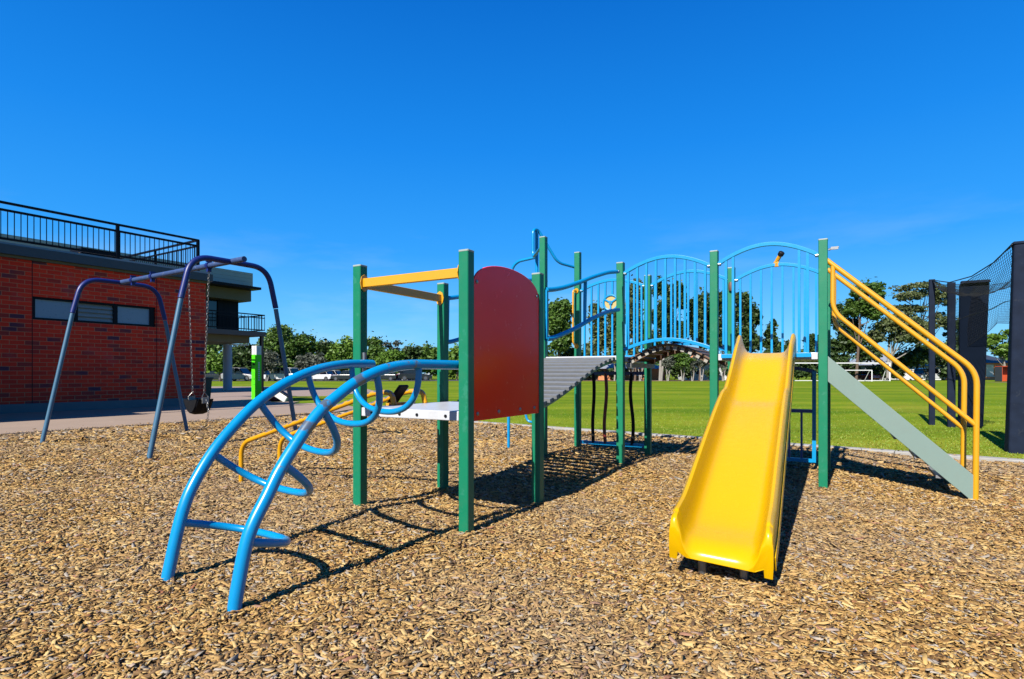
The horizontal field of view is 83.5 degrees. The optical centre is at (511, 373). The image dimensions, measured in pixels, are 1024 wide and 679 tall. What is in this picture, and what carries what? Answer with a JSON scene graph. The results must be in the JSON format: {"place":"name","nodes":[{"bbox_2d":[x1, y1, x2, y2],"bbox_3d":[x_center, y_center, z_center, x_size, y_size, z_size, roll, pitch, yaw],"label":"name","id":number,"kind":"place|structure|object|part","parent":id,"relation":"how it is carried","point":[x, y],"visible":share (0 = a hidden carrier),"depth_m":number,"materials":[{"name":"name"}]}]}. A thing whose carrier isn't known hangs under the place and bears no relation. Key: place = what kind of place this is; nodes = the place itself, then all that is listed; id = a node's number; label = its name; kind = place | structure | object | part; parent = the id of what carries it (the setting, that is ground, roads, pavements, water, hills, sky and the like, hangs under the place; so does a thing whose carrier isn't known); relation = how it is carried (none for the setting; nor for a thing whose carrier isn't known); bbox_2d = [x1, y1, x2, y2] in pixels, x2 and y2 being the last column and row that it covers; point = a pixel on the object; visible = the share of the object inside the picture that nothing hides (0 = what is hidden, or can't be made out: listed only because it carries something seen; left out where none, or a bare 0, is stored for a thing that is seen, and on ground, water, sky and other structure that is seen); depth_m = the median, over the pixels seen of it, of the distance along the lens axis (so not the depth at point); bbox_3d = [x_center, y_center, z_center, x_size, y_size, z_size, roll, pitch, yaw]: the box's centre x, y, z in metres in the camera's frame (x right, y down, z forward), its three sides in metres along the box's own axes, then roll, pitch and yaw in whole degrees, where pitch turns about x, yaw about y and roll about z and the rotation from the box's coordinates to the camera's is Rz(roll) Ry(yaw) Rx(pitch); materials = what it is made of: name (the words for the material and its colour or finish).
{"place":"outdoors","nodes":[
{"label":"outdoors","id":0,"kind":"place"},
{"bbox_2d":[0,233,265,390],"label":"pavilion","id":1,"kind":"structure","parent":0,"point":[229,290],"depth_m":37.87,"materials":[{"name":"black paint"}]},
{"bbox_2d":[0,401,352,434],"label":"path","id":2,"kind":"structure","parent":0,"point":[13,423],"depth_m":15.86,"materials":[{"name":"concrete"}]},
{"bbox_2d":[210,386,372,402],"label":"plaza","id":3,"kind":"structure","parent":0,"point":[219,394],"depth_m":34.48,"materials":[{"name":"grey concrete"}]},
{"bbox_2d":[206,377,213,398],"bbox_3d":[-12.964,0.681,24.000,0.680,1.032,0.600,0,0,33],"label":"wheelie bin","id":4,"kind":"object","parent":3,"relation":"on","point":[208,385],"visible":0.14,"depth_m":23.95,"materials":[{"name":"plastic"}]},
{"bbox_2d":[252,346,260,398],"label":"info pillar","id":5,"kind":"structure","parent":3,"relation":"on","point":[256,371],"depth_m":26.90,"materials":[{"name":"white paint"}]},
{"bbox_2d":[212,380,458,380],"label":"car park","id":6,"kind":"structure","parent":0,"point":[347,380],"depth_m":97.06,"materials":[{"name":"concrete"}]},
{"bbox_2d":[206,371,222,380],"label":"parked car","id":7,"kind":"object","parent":6,"relation":"on","point":[213,374],"visible":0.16,"depth_m":92.95,"materials":[{"name":"grey metal"}]},
{"bbox_2d":[221,368,251,380],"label":"parked car","id":8,"kind":"object","parent":6,"relation":"on","point":[245,374],"visible":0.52,"depth_m":90.98,"materials":[{"name":"silver metal"}]},
{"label":"car window","id":9,"kind":"part","parent":8,"relation":"part of","materials":[{"name":"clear glass"}]},
{"bbox_2d":[218,343,257,379],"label":"tree","id":10,"kind":"object","parent":6,"relation":"on","point":[241,356],"visible":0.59,"depth_m":103.40,"materials":[{"name":"green plant"}]},
{"bbox_2d":[264,368,298,380],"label":"parked car","id":11,"kind":"object","parent":6,"relation":"on","point":[274,376],"visible":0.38,"depth_m":91.00,"materials":[{"name":"grey metal"}]},
{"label":"car window","id":12,"kind":"part","parent":11,"relation":"part of","materials":[{"name":"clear glass"}]},
{"bbox_2d":[312,371,336,380],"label":"parked car","id":13,"kind":"object","parent":6,"relation":"on","point":[325,376],"visible":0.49,"depth_m":95.86,"materials":[{"name":"white metal"}]},
{"bbox_2d":[322,370,347,379],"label":"parked car","id":14,"kind":"object","parent":6,"relation":"on","point":[337,372],"visible":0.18,"depth_m":98.29,"materials":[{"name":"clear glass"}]},
{"bbox_2d":[330,370,349,380],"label":"parked car","id":15,"kind":"object","parent":6,"relation":"on","point":[342,375],"visible":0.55,"depth_m":94.11,"materials":[{"name":"grey metal"}]},
{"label":"car window","id":16,"kind":"part","parent":15,"relation":"part of","materials":[{"name":"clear glass"}]},
{"bbox_2d":[372,372,399,380],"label":"parked car","id":17,"kind":"object","parent":6,"relation":"on","point":[392,376],"visible":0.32,"depth_m":95.80,"materials":[{"name":"grey metal"}]},
{"bbox_2d":[398,369,431,380],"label":"parked car","id":18,"kind":"object","parent":6,"relation":"on","point":[404,375],"visible":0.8,"depth_m":95.85,"materials":[{"name":"grey metal"}]},
{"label":"car window","id":19,"kind":"part","parent":18,"relation":"part of","materials":[{"name":"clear glass"}]},
{"bbox_2d":[0,0,1023,373],"label":"sky","id":20,"kind":"structure","parent":0,"point":[309,142],"materials":[{"name":"blue"}]},
{"bbox_2d":[212,374,1023,458],"bbox_3d":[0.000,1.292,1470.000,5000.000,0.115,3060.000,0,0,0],"label":"field","id":21,"kind":"structure","parent":0,"point":[693,392],"depth_m":22.90,"materials":[{"name":"green plant"}]},
{"bbox_2d":[0,200,212,413],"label":"clubhouse","id":22,"kind":"structure","parent":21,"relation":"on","point":[116,351],"depth_m":19.07,"materials":[{"name":"brick"}]},
{"bbox_2d":[206,350,222,380],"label":"tree","id":23,"kind":"object","parent":21,"relation":"on","point":[214,361],"visible":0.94,"depth_m":87.17,"materials":[{"name":"green plant"}]},
{"bbox_2d":[206,344,222,372],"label":"tree","id":24,"kind":"object","parent":21,"relation":"on","point":[215,348],"visible":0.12,"depth_m":109.76,"materials":[{"name":"green plant"}]},
{"bbox_2d":[264,349,282,380],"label":"tree","id":25,"kind":"object","parent":21,"relation":"on","point":[271,361],"visible":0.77,"depth_m":89.67,"materials":[{"name":"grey plant"}]},
{"bbox_2d":[268,396,280,400],"bbox_3d":[-10.523,1.080,25.511,0.891,0.340,0.434,0,0,0],"label":"sports bag","id":26,"kind":"object","parent":21,"relation":"on","point":[274,398],"visible":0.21,"depth_m":25.35,"materials":[{"name":"black fabric"}]},
{"bbox_2d":[256,324,303,379],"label":"tree","id":27,"kind":"object","parent":21,"relation":"on","point":[271,341],"visible":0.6,"depth_m":109.51,"materials":[{"name":"green plant"}]},
{"bbox_2d":[275,391,287,401],"bbox_3d":[-9.806,0.947,24.587,0.986,0.684,0.320,0,0,7],"label":"equipment case","id":28,"kind":"object","parent":21,"relation":"on","point":[282,396],"visible":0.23,"depth_m":24.44,"materials":[{"name":"white paint"}]},
{"bbox_2d":[288,329,320,367],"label":"tree","id":29,"kind":"object","parent":21,"relation":"on","point":[307,345],"visible":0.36,"depth_m":111.16,"materials":[{"name":"green plant"}]},
{"bbox_2d":[294,351,327,369],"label":"tree","id":30,"kind":"object","parent":21,"relation":"on","point":[309,361],"visible":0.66,"depth_m":105.39,"materials":[{"name":"grey plant"}]},
{"bbox_2d":[316,337,331,360],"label":"tree","id":31,"kind":"object","parent":21,"relation":"on","point":[324,347],"visible":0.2,"depth_m":111.14,"materials":[{"name":"green plant"}]},
{"bbox_2d":[324,335,367,379],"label":"tree","id":32,"kind":"object","parent":21,"relation":"on","point":[342,350],"visible":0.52,"depth_m":109.25,"materials":[{"name":"green plant"}]},
{"bbox_2d":[367,331,387,369],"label":"tree","id":33,"kind":"object","parent":21,"relation":"on","point":[374,345],"visible":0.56,"depth_m":111.42,"materials":[{"name":"green plant"}]},
{"bbox_2d":[374,349,407,373],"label":"tree","id":34,"kind":"object","parent":21,"relation":"on","point":[389,355],"visible":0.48,"depth_m":106.55,"materials":[{"name":"green plant"}]},
{"bbox_2d":[381,340,402,351],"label":"tree","id":35,"kind":"object","parent":21,"relation":"on","point":[396,343],"visible":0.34,"depth_m":115.56,"materials":[{"name":"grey plant"}]},
{"bbox_2d":[399,343,428,373],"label":"tree","id":36,"kind":"object","parent":21,"relation":"on","point":[413,353],"visible":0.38,"depth_m":109.34,"materials":[{"name":"green plant"}]},
{"bbox_2d":[417,340,436,379],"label":"tree","id":37,"kind":"object","parent":21,"relation":"on","point":[431,353],"visible":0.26,"depth_m":109.24,"materials":[{"name":"green plant"}]},
{"bbox_2d":[436,343,458,379],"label":"tree","id":38,"kind":"object","parent":21,"relation":"on","point":[454,353],"visible":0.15,"depth_m":107.42,"materials":[{"name":"green plant"}]},
{"bbox_2d":[0,411,1023,678],"bbox_3d":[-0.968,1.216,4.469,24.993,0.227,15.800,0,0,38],"label":"wood chips","id":39,"kind":"object","parent":21,"relation":"on","point":[80,551],"visible":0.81,"depth_m":3.63,"materials":[{"name":"brown wood"}]},
{"bbox_2d":[40,255,297,458],"bbox_3d":[-5.819,-0.239,9.937,4.153,3.192,2.625,0,0,33],"label":"swing set","id":40,"kind":"object","parent":39,"relation":"on","point":[208,266],"visible":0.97,"depth_m":9.72,"materials":[{"name":"blue metal"}]},
{"bbox_2d":[183,272,212,424],"bbox_3d":[-5.198,-0.411,9.505,0.662,2.498,0.278,0,0,33],"label":"swing","id":41,"kind":"object","parent":40,"relation":"hanging from","point":[201,405],"visible":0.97,"depth_m":9.40,"materials":[{"name":"metal"}]},
{"bbox_2d":[161,228,979,614],"bbox_3d":[0.526,-0.409,6.010,7.326,3.618,5.549,0,0,-37],"label":"play structure","id":42,"kind":"object","parent":39,"relation":"on","point":[727,510],"visible":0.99,"depth_m":5.23,"materials":[{"name":"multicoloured metal"}]},
{"bbox_2d":[206,340,1007,378],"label":"wood","id":43,"kind":"object","parent":21,"relation":"on","point":[550,354],"depth_m":124.60,"materials":[{"name":"green plant"}]},
{"bbox_2d":[342,412,1023,462],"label":"kerb","id":44,"kind":"structure","parent":21,"relation":"on","point":[968,457],"depth_m":9.28,"materials":[{"name":"concrete"}]},
{"bbox_2d":[704,367,722,379],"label":"shrub","id":45,"kind":"object","parent":21,"relation":"on","point":[707,372],"visible":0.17,"depth_m":98.06,"materials":[{"name":"green plant"}]},
{"bbox_2d":[707,289,724,377],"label":"gum tree","id":46,"kind":"object","parent":21,"relation":"on","point":[720,320],"visible":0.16,"depth_m":98.75,"materials":[{"name":"green plant"}]},
{"bbox_2d":[722,365,727,375],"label":"shrub","id":47,"kind":"object","parent":21,"relation":"on","point":[726,371],"visible":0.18,"depth_m":98.42,"materials":[{"name":"green plant"}]},
{"bbox_2d":[719,289,764,352],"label":"gum tree","id":48,"kind":"object","parent":21,"relation":"on","point":[746,321],"visible":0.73,"depth_m":95.77,"materials":[{"name":"green plant"}]},
{"bbox_2d":[762,318,785,352],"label":"pine tree","id":49,"kind":"object","parent":21,"relation":"on","point":[776,342],"visible":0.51,"depth_m":99.25,"materials":[{"name":"green plant"}]},
{"bbox_2d":[780,339,801,370],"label":"shrubby tree","id":50,"kind":"object","parent":21,"relation":"on","point":[786,342],"visible":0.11,"depth_m":99.67,"materials":[{"name":"green plant"}]},
{"bbox_2d":[794,364,817,379],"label":"shrub","id":51,"kind":"object","parent":21,"relation":"on","point":[798,373],"visible":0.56,"depth_m":97.56,"materials":[{"name":"green plant"}]},
{"bbox_2d":[796,333,817,379],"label":"shrubby tree","id":52,"kind":"object","parent":21,"relation":"on","point":[812,342],"visible":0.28,"depth_m":98.09,"materials":[{"name":"green plant"}]},
{"bbox_2d":[794,363,890,380],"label":"goal","id":53,"kind":"object","parent":21,"relation":"on","point":[853,363],"visible":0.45,"depth_m":91.92,"materials":[{"name":"white paint"}]},
{"bbox_2d":[845,361,861,376],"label":"shrub","id":54,"kind":"object","parent":21,"relation":"on","point":[852,373],"visible":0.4,"depth_m":97.88,"materials":[{"name":"green plant"}]},
{"bbox_2d":[831,303,882,369],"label":"pine tree","id":55,"kind":"object","parent":21,"relation":"on","point":[842,343],"visible":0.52,"depth_m":96.32,"materials":[{"name":"green plant"}]},
{"bbox_2d":[846,370,871,380],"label":"goal","id":56,"kind":"object","parent":21,"relation":"on","point":[863,370],"visible":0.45,"depth_m":87.94,"materials":[{"name":"white paint"}]},
{"bbox_2d":[839,278,886,379],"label":"pine tree","id":57,"kind":"object","parent":21,"relation":"on","point":[856,306],"visible":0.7,"depth_m":93.67,"materials":[{"name":"green plant"}]},
{"bbox_2d":[854,371,880,379],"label":"parked car","id":58,"kind":"object","parent":21,"relation":"on","point":[863,375],"visible":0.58,"depth_m":99.34,"materials":[{"name":"black metal"}]},
{"bbox_2d":[850,355,886,379],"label":"house","id":59,"kind":"structure","parent":21,"relation":"on","point":[864,366],"depth_m":112.94,"materials":[{"name":"concrete"}]},
{"bbox_2d":[865,364,885,379],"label":"shrub","id":60,"kind":"object","parent":21,"relation":"on","point":[878,369],"visible":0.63,"depth_m":98.61,"materials":[{"name":"green plant"}]},
{"bbox_2d":[864,311,928,379],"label":"spreading tree","id":61,"kind":"object","parent":21,"relation":"on","point":[883,327],"visible":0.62,"depth_m":93.83,"materials":[{"name":"green plant"}]},
{"bbox_2d":[891,367,905,378],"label":"shrub","id":62,"kind":"object","parent":21,"relation":"on","point":[901,372],"visible":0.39,"depth_m":97.91,"materials":[{"name":"green plant"}]},
{"bbox_2d":[885,362,941,379],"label":"house","id":63,"kind":"structure","parent":21,"relation":"on","point":[907,377],"depth_m":107.00,"materials":[{"name":"white paint"}]},
{"bbox_2d":[892,341,946,380],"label":"shrubby tree","id":64,"kind":"object","parent":21,"relation":"on","point":[919,352],"visible":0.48,"depth_m":98.46,"materials":[{"name":"green plant"}]},
{"bbox_2d":[886,281,957,369],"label":"spreading tree","id":65,"kind":"object","parent":21,"relation":"on","point":[940,317],"visible":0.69,"depth_m":99.96,"materials":[{"name":"green plant"}]},
{"bbox_2d":[914,368,946,379],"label":"parked car","id":66,"kind":"object","parent":21,"relation":"on","point":[924,375],"visible":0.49,"depth_m":99.99,"materials":[{"name":"white metal"}]},
{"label":"car window","id":67,"kind":"part","parent":66,"relation":"part of","materials":[{"name":"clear glass"}]},
{"bbox_2d":[929,279,934,424],"bbox_3d":[10.988,-0.506,15.008,0.130,3.892,0.130,0,0,30],"label":"net post","id":68,"kind":"object","parent":21,"relation":"on","point":[931,352],"visible":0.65,"depth_m":14.96,"materials":[{"name":"black metal"}]},
{"bbox_2d":[936,318,958,362],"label":"shrubby tree","id":69,"kind":"object","parent":21,"relation":"on","point":[945,333],"visible":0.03,"depth_m":103.69,"materials":[{"name":"green plant"}]},
{"bbox_2d":[938,366,957,377],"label":"shrub","id":70,"kind":"object","parent":21,"relation":"on","point":[943,371],"visible":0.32,"depth_m":98.84,"materials":[{"name":"green plant"}]},
{"bbox_2d":[947,279,990,427],"bbox_3d":[11.289,-0.420,14.191,0.829,3.720,0.225,0,0,29],"label":"padded screen","id":71,"kind":"object","parent":21,"relation":"on","point":[974,354],"visible":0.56,"depth_m":14.18,"materials":[{"name":"black fabric"}]},
{"bbox_2d":[987,329,1008,365],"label":"spreading tree","id":72,"kind":"object","parent":21,"relation":"on","point":[1000,350],"visible":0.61,"depth_m":100.65,"materials":[{"name":"green plant"}]},
{"bbox_2d":[995,366,1006,381],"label":"team shelter","id":73,"kind":"object","parent":21,"relation":"on","point":[1000,373],"visible":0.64,"depth_m":86.58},
{"bbox_2d":[1004,241,1023,453],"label":"padded post","id":74,"kind":"object","parent":21,"relation":"on","point":[1014,431],"visible":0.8,"depth_m":9.67,"materials":[{"name":"black fabric"}]},
{"bbox_2d":[932,244,1012,352],"bbox_3d":[10.374,-1.421,12.081,1.418,2.066,5.833,0,0,25],"label":"cricket net","id":75,"kind":"object","parent":74,"relation":"hanging from","point":[977,293],"visible":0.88,"depth_m":13.17,"materials":[{"name":"black fabric"}]},
{"bbox_2d":[584,363,665,379],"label":"house","id":76,"kind":"structure","parent":0,"point":[655,373],"depth_m":104.00,"materials":[{"name":"tile"}]},
{"bbox_2d":[583,380,709,380],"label":"dirt strip","id":77,"kind":"object","parent":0,"point":[652,380],"visible":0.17,"depth_m":97.86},
{"bbox_2d":[548,297,571,356],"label":"gum tree","id":78,"kind":"object","parent":77,"relation":"on","point":[559,314],"visible":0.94,"depth_m":94.23,"materials":[{"name":"green plant"}]},
{"bbox_2d":[553,345,583,356],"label":"shrubby tree","id":79,"kind":"object","parent":77,"relation":"on","point":[569,352],"visible":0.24,"depth_m":96.79,"materials":[{"name":"green plant"}]},
{"bbox_2d":[582,300,607,380],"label":"gum tree","id":80,"kind":"object","parent":77,"relation":"on","point":[595,334],"visible":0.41,"depth_m":96.27,"materials":[{"name":"green plant"}]},
{"bbox_2d":[587,369,603,377],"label":"shrub","id":81,"kind":"object","parent":77,"relation":"on","point":[590,376],"visible":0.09,"depth_m":97.05,"materials":[{"name":"green plant"}]},
{"bbox_2d":[602,312,625,380],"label":"gum tree","id":82,"kind":"object","parent":77,"relation":"on","point":[608,332],"visible":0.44,"depth_m":95.19,"materials":[{"name":"green plant"}]},
{"bbox_2d":[605,365,628,378],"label":"shrub","id":83,"kind":"object","parent":77,"relation":"on","point":[610,369],"visible":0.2,"depth_m":98.58,"materials":[{"name":"green plant"}]},
{"bbox_2d":[625,274,643,380],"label":"gum tree","id":84,"kind":"object","parent":77,"relation":"on","point":[630,351],"visible":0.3,"depth_m":96.81,"materials":[{"name":"green plant"}]},
{"bbox_2d":[661,355,675,380],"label":"white trunk tree","id":85,"kind":"object","parent":77,"relation":"on","point":[669,361],"visible":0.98,"depth_m":91.34,"materials":[{"name":"grey plant"}]},
{"bbox_2d":[652,275,689,380],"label":"gum tree","id":86,"kind":"object","parent":77,"relation":"on","point":[659,317],"visible":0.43,"depth_m":94.13,"materials":[{"name":"green plant"}]},
{"bbox_2d":[663,362,687,378],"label":"shrub","id":87,"kind":"object","parent":77,"relation":"on","point":[674,370],"visible":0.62,"depth_m":97.67,"materials":[{"name":"green plant"}]},
{"bbox_2d":[670,353,694,380],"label":"white trunk tree","id":88,"kind":"object","parent":77,"relation":"on","point":[683,360],"visible":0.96,"depth_m":91.34,"materials":[{"name":"green plant"}]},
{"bbox_2d":[684,367,696,379],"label":"shrub","id":89,"kind":"object","parent":77,"relation":"on","point":[688,374],"visible":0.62,"depth_m":98.17,"materials":[{"name":"green plant"}]},
{"bbox_2d":[689,356,697,380],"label":"white trunk tree","id":90,"kind":"object","parent":77,"relation":"on","point":[692,364],"visible":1,"depth_m":91.99,"materials":[{"name":"grey plant"}]},
{"bbox_2d":[683,287,709,380],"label":"gum tree","id":91,"kind":"object","parent":77,"relation":"on","point":[700,318],"visible":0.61,"depth_m":96.06,"materials":[{"name":"green plant"}]},
{"bbox_2d":[696,359,706,380],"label":"white trunk tree","id":92,"kind":"object","parent":77,"relation":"on","point":[702,363],"visible":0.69,"depth_m":92.50,"materials":[{"name":"grey plant"}]},
{"bbox_2d":[719,361,727,380],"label":"white trunk tree","id":93,"kind":"object","parent":77,"relation":"on","point":[721,366],"visible":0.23,"depth_m":92.78,"materials":[{"name":"grey plant"}]},
{"bbox_2d":[678,356,726,379],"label":"house","id":94,"kind":"structure","parent":0,"point":[696,374],"depth_m":104.00,"materials":[{"name":"white paint"}]},
{"bbox_2d":[941,355,1007,379],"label":"house","id":95,"kind":"structure","parent":0,"point":[992,362],"depth_m":106.00,"materials":[{"name":"brick"}]},
{"bbox_2d":[985,365,994,376],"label":"window","id":96,"kind":"structure","parent":95,"relation":"in","point":[989,368],"depth_m":105.93,"materials":[{"name":"white glass"}]}
]}

